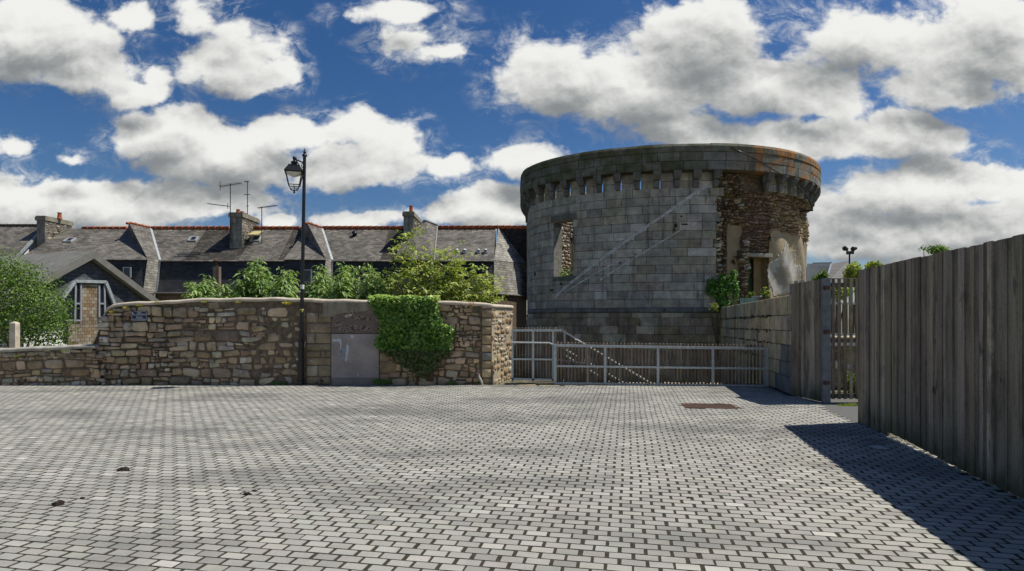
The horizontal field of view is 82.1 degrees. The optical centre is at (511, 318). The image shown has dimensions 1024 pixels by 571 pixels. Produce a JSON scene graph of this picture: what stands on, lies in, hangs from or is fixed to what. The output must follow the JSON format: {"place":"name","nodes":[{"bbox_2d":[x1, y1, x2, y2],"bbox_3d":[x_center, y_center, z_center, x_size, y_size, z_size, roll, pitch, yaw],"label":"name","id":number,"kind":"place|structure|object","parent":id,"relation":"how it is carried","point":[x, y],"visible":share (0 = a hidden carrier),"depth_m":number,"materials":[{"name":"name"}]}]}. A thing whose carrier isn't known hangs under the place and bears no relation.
{"place":"outdoors","nodes":[
{"label":"outdoors","id":0,"kind":"place"},
{"bbox_2d":[0,224,36,255],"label":"terraced house","id":1,"kind":"structure","parent":0,"point":[22,238],"depth_m":38.20,"materials":[{"name":"stone"}]},
{"bbox_2d":[25,212,255,300],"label":"terraced house","id":2,"kind":"structure","parent":0,"point":[153,262],"depth_m":37.51,"materials":[{"name":"stone"}]},
{"bbox_2d":[123,267,130,277],"bbox_3d":[-23.382,-2.826,35.750,0.480,0.640,0.060,0,0,0],"label":"roof window","id":3,"kind":"structure","parent":2,"relation":"in","point":[126,270],"depth_m":35.74,"materials":[{"name":"glass"}]},
{"bbox_2d":[381,205,526,343],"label":"terraced house","id":4,"kind":"structure","parent":0,"point":[507,250],"depth_m":38.55,"materials":[{"name":"stone"}]},
{"bbox_2d":[0,384,1023,570],"bbox_3d":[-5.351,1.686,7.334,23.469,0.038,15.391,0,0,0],"label":"plaza paving","id":5,"kind":"structure","parent":0,"point":[80,407],"depth_m":6.00,"materials":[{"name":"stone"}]},
{"bbox_2d":[52,500,64,505],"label":"leaf litter","id":6,"kind":"object","parent":5,"relation":"on","point":[59,502],"visible":1,"depth_m":5.27,"materials":[{"name":"brown plant"}]},
{"bbox_2d":[116,466,128,470],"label":"leaf litter","id":7,"kind":"object","parent":5,"relation":"on","point":[125,468],"visible":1,"depth_m":6.46,"materials":[{"name":"brown plant"}]},
{"bbox_2d":[270,381,285,384],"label":"grass tuft","id":8,"kind":"object","parent":5,"relation":"on","point":[277,383],"visible":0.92,"depth_m":14.92,"materials":[{"name":"green plant"}]},
{"bbox_2d":[284,148,306,384],"bbox_3d":[-5.475,-1.311,14.913,0.548,6.026,0.460,0,0,-17],"label":"street lamp","id":9,"kind":"object","parent":5,"relation":"on","point":[293,169],"visible":0.97,"depth_m":14.86,"materials":[{"name":"black metal"}]},
{"bbox_2d":[445,380,457,384],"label":"grass tuft","id":10,"kind":"object","parent":5,"relation":"on","point":[451,383],"visible":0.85,"depth_m":14.91,"materials":[{"name":"green plant"}]},
{"bbox_2d":[681,403,737,408],"bbox_3d":[3.775,1.692,11.280,0.950,0.056,0.600,0,0,9],"label":"drain grate","id":11,"kind":"object","parent":5,"relation":"in","point":[707,405],"visible":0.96,"depth_m":11.23,"materials":[{"name":"metal"}]},
{"bbox_2d":[868,446,891,449],"bbox_3d":[4.750,1.669,7.624,0.190,0.012,0.230,0,0,0],"label":"access cover","id":12,"kind":"object","parent":5,"relation":"on","point":[879,447],"visible":1,"depth_m":7.57,"materials":[{"name":"metal"}]},
{"bbox_2d":[880,433,1023,498],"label":"gravel edge","id":13,"kind":"object","parent":5,"relation":"on","point":[916,447],"visible":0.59,"depth_m":7.39,"materials":[{"name":"gravel"}]},
{"bbox_2d":[0,0,1023,318],"label":"sky","id":14,"kind":"structure","parent":0,"point":[115,113],"materials":[{"name":"blue"}]},
{"bbox_2d":[496,319,927,451],"bbox_3d":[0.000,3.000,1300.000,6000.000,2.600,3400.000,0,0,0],"label":"ground","id":15,"kind":"structure","parent":0,"point":[524,363],"depth_m":46.00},
{"bbox_2d":[9,322,19,347],"bbox_3d":[-12.933,0.885,15.300,0.150,1.631,0.150,0,0,0],"label":"concrete post","id":16,"kind":"object","parent":15,"relation":"on","point":[14,334],"visible":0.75,"depth_m":15.22,"materials":[{"name":"beige concrete"}]},
{"bbox_2d":[0,244,79,347],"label":"leafy bush","id":17,"kind":"object","parent":15,"relation":"on","point":[13,283],"visible":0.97,"depth_m":16.91,"materials":[{"name":"green plant"}]},
{"bbox_2d":[0,344,105,384],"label":"wall","id":18,"kind":"structure","parent":15,"relation":"on","point":[56,365],"depth_m":14.84,"materials":[{"name":"stone"}]},
{"bbox_2d":[0,251,158,347],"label":"gable house","id":19,"kind":"structure","parent":15,"relation":"on","point":[98,284],"depth_m":25.90,"materials":[{"name":"stone"}]},
{"bbox_2d":[63,283,81,320],"bbox_3d":[-18.883,-0.729,25.285,0.100,1.666,0.732,0,0,19],"label":"window","id":20,"kind":"structure","parent":19,"relation":"in","point":[76,293],"depth_m":25.39,"materials":[{"name":"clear glass"}]},
{"bbox_2d":[61,280,115,304],"bbox_3d":[-18.613,-0.784,25.945,0.130,1.908,2.499,0,0,19],"label":"window frame","id":21,"kind":"structure","parent":19,"relation":"in","point":[73,282],"depth_m":26.07,"materials":[{"name":"metal"}]},
{"bbox_2d":[98,285,111,321],"bbox_3d":[-18.400,-0.683,26.718,0.100,1.730,0.816,0,0,19],"label":"window","id":22,"kind":"structure","parent":19,"relation":"in","point":[104,301],"depth_m":26.54,"materials":[{"name":"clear glass"}]},
{"bbox_2d":[181,274,219,298],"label":"buddleia bush","id":23,"kind":"object","parent":15,"relation":"on","point":[200,291],"visible":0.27,"depth_m":16.97,"materials":[{"name":"green plant"}]},
{"bbox_2d":[213,259,220,297],"bbox_3d":[-17.317,-0.900,34.500,0.400,5.200,0.400,0,0,0],"label":"brick stack","id":24,"kind":"object","parent":15,"relation":"on","point":[216,272],"visible":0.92,"depth_m":34.35,"materials":[{"name":"brick"}]},
{"bbox_2d":[213,284,236,297],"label":"buddleia bush","id":25,"kind":"object","parent":15,"relation":"on","point":[224,292],"visible":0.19,"depth_m":16.84,"materials":[{"name":"green plant"}]},
{"bbox_2d":[230,256,275,297],"bbox_3d":[-7.667,-0.103,17.554,1.736,3.612,1.674,0,0,0],"label":"buddleia bush","id":26,"kind":"object","parent":15,"relation":"on","point":[254,287],"visible":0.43,"depth_m":17.35,"materials":[{"name":"green plant"}]},
{"bbox_2d":[264,267,299,297],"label":"buddleia bush","id":27,"kind":"object","parent":15,"relation":"on","point":[286,290],"visible":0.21,"depth_m":16.94,"materials":[{"name":"green plant"}]},
{"bbox_2d":[185,209,402,298],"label":"terraced house","id":28,"kind":"structure","parent":15,"relation":"on","point":[329,247],"depth_m":38.09,"materials":[{"name":"stone"}]},
{"bbox_2d":[207,182,242,242],"bbox_3d":[-18.593,-6.907,38.060,2.217,3.981,0.800,0,0,0],"label":"tv antenna","id":29,"kind":"object","parent":28,"relation":"attached to","point":[230,184],"visible":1,"depth_m":38.08,"materials":[{"name":"metal"}]},
{"bbox_2d":[244,181,249,213],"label":"tv antenna","id":30,"kind":"object","parent":28,"relation":"on","point":[247,194],"visible":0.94,"depth_m":40.88,"materials":[{"name":"metal"}]},
{"bbox_2d":[257,205,276,242],"bbox_3d":[-16.023,-6.219,38.560,1.256,2.476,0.440,0,0,0],"label":"tv antenna","id":31,"kind":"object","parent":28,"relation":"on","point":[261,207],"visible":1,"depth_m":38.58,"materials":[{"name":"metal"}]},
{"bbox_2d":[304,269,311,282],"bbox_3d":[-12.447,-2.605,35.690,0.600,0.800,0.080,0,0,0],"label":"roof window","id":32,"kind":"structure","parent":28,"relation":"in","point":[307,272],"depth_m":35.65,"materials":[{"name":"glass"}]},
{"bbox_2d":[92,297,513,384],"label":"stone wall","id":33,"kind":"structure","parent":15,"relation":"on","point":[230,341],"depth_m":14.98,"materials":[{"name":"stone"}]},
{"bbox_2d":[131,311,146,320],"bbox_3d":[-9.438,-0.073,14.935,0.390,0.248,0.090,0,0,0],"label":"street sign","id":34,"kind":"object","parent":33,"relation":"attached to","point":[138,315],"visible":1,"depth_m":14.89,"materials":[{"name":"metal"}]},
{"bbox_2d":[367,294,454,380],"bbox_3d":[-2.545,0.473,15.052,2.230,2.231,0.816,0,0,0],"label":"wall ivy","id":35,"kind":"object","parent":33,"relation":"attached to","point":[430,352],"depth_m":14.78,"materials":[{"name":"green plant"}]},
{"bbox_2d":[299,264,339,298],"bbox_3d":[-5.645,0.032,17.447,1.670,3.345,1.899,0,0,0],"label":"buddleia bush","id":36,"kind":"object","parent":15,"relation":"on","point":[321,282],"visible":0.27,"depth_m":17.23,"materials":[{"name":"green plant"}]},
{"bbox_2d":[326,261,362,299],"bbox_3d":[-4.851,0.039,16.972,1.332,3.329,1.970,0,0,0],"label":"buddleia bush","id":37,"kind":"object","parent":15,"relation":"on","point":[346,289],"visible":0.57,"depth_m":16.66,"materials":[{"name":"green plant"}]},
{"bbox_2d":[352,263,389,299],"bbox_3d":[-4.142,0.010,17.344,1.364,3.386,1.622,0,0,0],"label":"buddleia bush","id":38,"kind":"object","parent":15,"relation":"on","point":[370,282],"visible":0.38,"depth_m":16.93,"materials":[{"name":"green plant"}]},
{"bbox_2d":[371,378,392,384],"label":"grass tuft","id":39,"kind":"object","parent":15,"relation":"on","point":[379,381],"visible":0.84,"depth_m":14.90,"materials":[{"name":"green plant"}]},
{"bbox_2d":[371,225,510,303],"bbox_3d":[-2.114,-0.563,17.394,4.180,4.353,2.288,0,0,0],"label":"elder bush","id":40,"kind":"object","parent":15,"relation":"on","point":[452,286],"visible":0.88,"depth_m":17.22,"materials":[{"name":"green plant"}]},
{"bbox_2d":[556,328,651,382],"bbox_3d":[2.925,2.266,16.064,3.602,4.068,1.271,0,0,0],"label":"stair balustrade","id":41,"kind":"object","parent":15,"relation":"on","point":[574,337],"visible":0.21,"depth_m":15.59,"materials":[{"name":"metal"}]},
{"bbox_2d":[517,382,756,385],"bbox_3d":[2.950,1.677,15.064,6.900,0.062,0.805,0,0,0],"label":"stone threshold","id":42,"kind":"object","parent":15,"relation":"on","point":[628,385],"visible":0.37,"depth_m":14.74,"materials":[{"name":"grey stone"}]},
{"bbox_2d":[504,380,553,384],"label":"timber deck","id":43,"kind":"structure","parent":42,"relation":"on","point":[523,382],"depth_m":15.21,"materials":[{"name":"beige wood"}]},
{"bbox_2d":[511,327,560,381],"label":"steel gate","id":44,"kind":"structure","parent":43,"relation":"on","point":[533,342],"depth_m":15.16,"materials":[{"name":"grey metal"}]},
{"bbox_2d":[553,342,768,385],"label":"metal railing","id":45,"kind":"structure","parent":42,"relation":"on","point":[617,346],"depth_m":14.85,"materials":[{"name":"grey metal"}]},
{"bbox_2d":[520,143,820,382],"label":"round tower","id":46,"kind":"structure","parent":15,"relation":"on","point":[650,257],"depth_m":22.57,"materials":[{"name":"stone"}]},
{"bbox_2d":[557,240,572,276],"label":"window ivy","id":47,"kind":"object","parent":46,"relation":"in","point":[569,273],"depth_m":23.82,"materials":[{"name":"green plant"}]},
{"bbox_2d":[705,269,739,352],"bbox_3d":[7.826,-0.072,21.851,1.310,3.556,0.536,0,0,0],"label":"tower ivy","id":48,"kind":"object","parent":46,"relation":"attached to","point":[723,288],"visible":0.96,"depth_m":21.80,"materials":[{"name":"green plant"}]},
{"bbox_2d":[750,258,752,297],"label":"ivy","id":49,"kind":"object","parent":46,"relation":"attached to","point":[751,283],"visible":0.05,"depth_m":23.07,"materials":[{"name":"green plant"}]},
{"bbox_2d":[759,286,770,298],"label":"plant","id":50,"kind":"object","parent":46,"relation":"on","point":[764,292],"visible":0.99,"depth_m":22.10,"materials":[{"name":"green plant"}]},
{"bbox_2d":[731,147,812,211],"bbox_3d":[8.629,-5.378,28.959,4.871,1.887,14.025,0,0,-15],"label":"hanging cable","id":51,"kind":"object","parent":46,"relation":"hanging from","point":[786,177],"visible":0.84,"depth_m":22.64,"materials":[{"name":"black paint"}]},
{"bbox_2d":[719,295,792,395],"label":"dressed stone wall","id":52,"kind":"structure","parent":15,"relation":"on","point":[765,322],"depth_m":15.32,"materials":[{"name":"grey stone"}]},
{"bbox_2d":[707,303,718,313],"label":"plant","id":53,"kind":"object","parent":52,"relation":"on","point":[713,307],"visible":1,"depth_m":21.46,"materials":[{"name":"green plant"}]},
{"bbox_2d":[740,298,757,303],"bbox_3d":[8.300,-0.595,20.625,0.620,0.270,0.050,0,0,0],"label":"green board","id":54,"kind":"object","parent":52,"relation":"on","point":[744,300],"visible":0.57,"depth_m":20.60,"materials":[{"name":"paint"}]},
{"bbox_2d":[812,269,829,279],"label":"shrub","id":55,"kind":"object","parent":15,"relation":"on","point":[821,274],"visible":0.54,"depth_m":23.74,"materials":[{"name":"green plant"}]},
{"bbox_2d":[835,287,854,332],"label":"shrub","id":56,"kind":"object","parent":15,"relation":"on","point":[841,299],"visible":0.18,"depth_m":16.72,"materials":[{"name":"green plant"}]},
{"bbox_2d":[842,370,854,392],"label":"shrub","id":57,"kind":"object","parent":15,"relation":"on","point":[848,382],"visible":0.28,"depth_m":13.32,"materials":[{"name":"green plant"}]},
{"bbox_2d":[842,246,856,263],"bbox_3d":[17.224,-1.011,30.000,0.724,5.421,0.260,0,0,0],"label":"floodlight","id":58,"kind":"object","parent":15,"relation":"on","point":[852,248],"visible":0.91,"depth_m":29.94,"materials":[{"name":"black paint"}]},
{"bbox_2d":[842,261,863,326],"bbox_3d":[12.779,-0.239,22.014,0.992,3.889,0.727,0,0,-39],"label":"shrub","id":59,"kind":"object","parent":15,"relation":"on","point":[850,270],"visible":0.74,"depth_m":21.87,"materials":[{"name":"green plant"}]},
{"bbox_2d":[864,260,882,268],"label":"shrub","id":60,"kind":"object","parent":15,"relation":"on","point":[869,264],"visible":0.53,"depth_m":21.81,"materials":[{"name":"green plant"}]},
{"bbox_2d":[918,244,951,254],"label":"shrub","id":61,"kind":"object","parent":15,"relation":"on","point":[931,249],"visible":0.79,"depth_m":13.84,"materials":[{"name":"green plant"}]},
{"bbox_2d":[858,234,1023,497],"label":"board fence","id":62,"kind":"object","parent":15,"relation":"on","point":[941,355],"visible":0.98,"depth_m":6.63,"materials":[{"name":"grey wood"}]},
{"bbox_2d":[806,261,848,313],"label":"white house","id":63,"kind":"structure","parent":0,"point":[833,270],"depth_m":43.33,"materials":[{"name":"paint"}]},
{"bbox_2d":[803,398,857,421],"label":"tarmac path","id":64,"kind":"structure","parent":0,"point":[850,413],"depth_m":11.10,"materials":[{"name":"grey asphalt"}]},
{"bbox_2d":[790,279,820,400],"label":"board gate","id":65,"kind":"structure","parent":64,"relation":"on","point":[805,345],"depth_m":12.27,"materials":[{"name":"grey wood"}]},
{"bbox_2d":[821,278,857,402],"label":"slatted gate","id":66,"kind":"structure","parent":64,"relation":"on","point":[829,340],"depth_m":11.74,"materials":[{"name":"wood"}]},
{"bbox_2d":[835,402,857,405],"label":"grass tuft","id":67,"kind":"object","parent":64,"relation":"on","point":[848,404],"visible":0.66,"depth_m":11.28,"materials":[{"name":"green plant"}]},
{"bbox_2d":[835,335,854,387],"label":"rubble bank","id":68,"kind":"structure","parent":0,"point":[842,361],"depth_m":14.50,"materials":[{"name":"stone"}]},
{"bbox_2d":[835,302,854,345],"bbox_3d":[8.500,0.125,14.370,3.800,1.050,0.260,0,0,0],"label":"timber railing","id":69,"kind":"object","parent":68,"relation":"on","point":[842,321],"visible":0.07,"depth_m":14.30,"materials":[{"name":"grey wood"}]}
]}

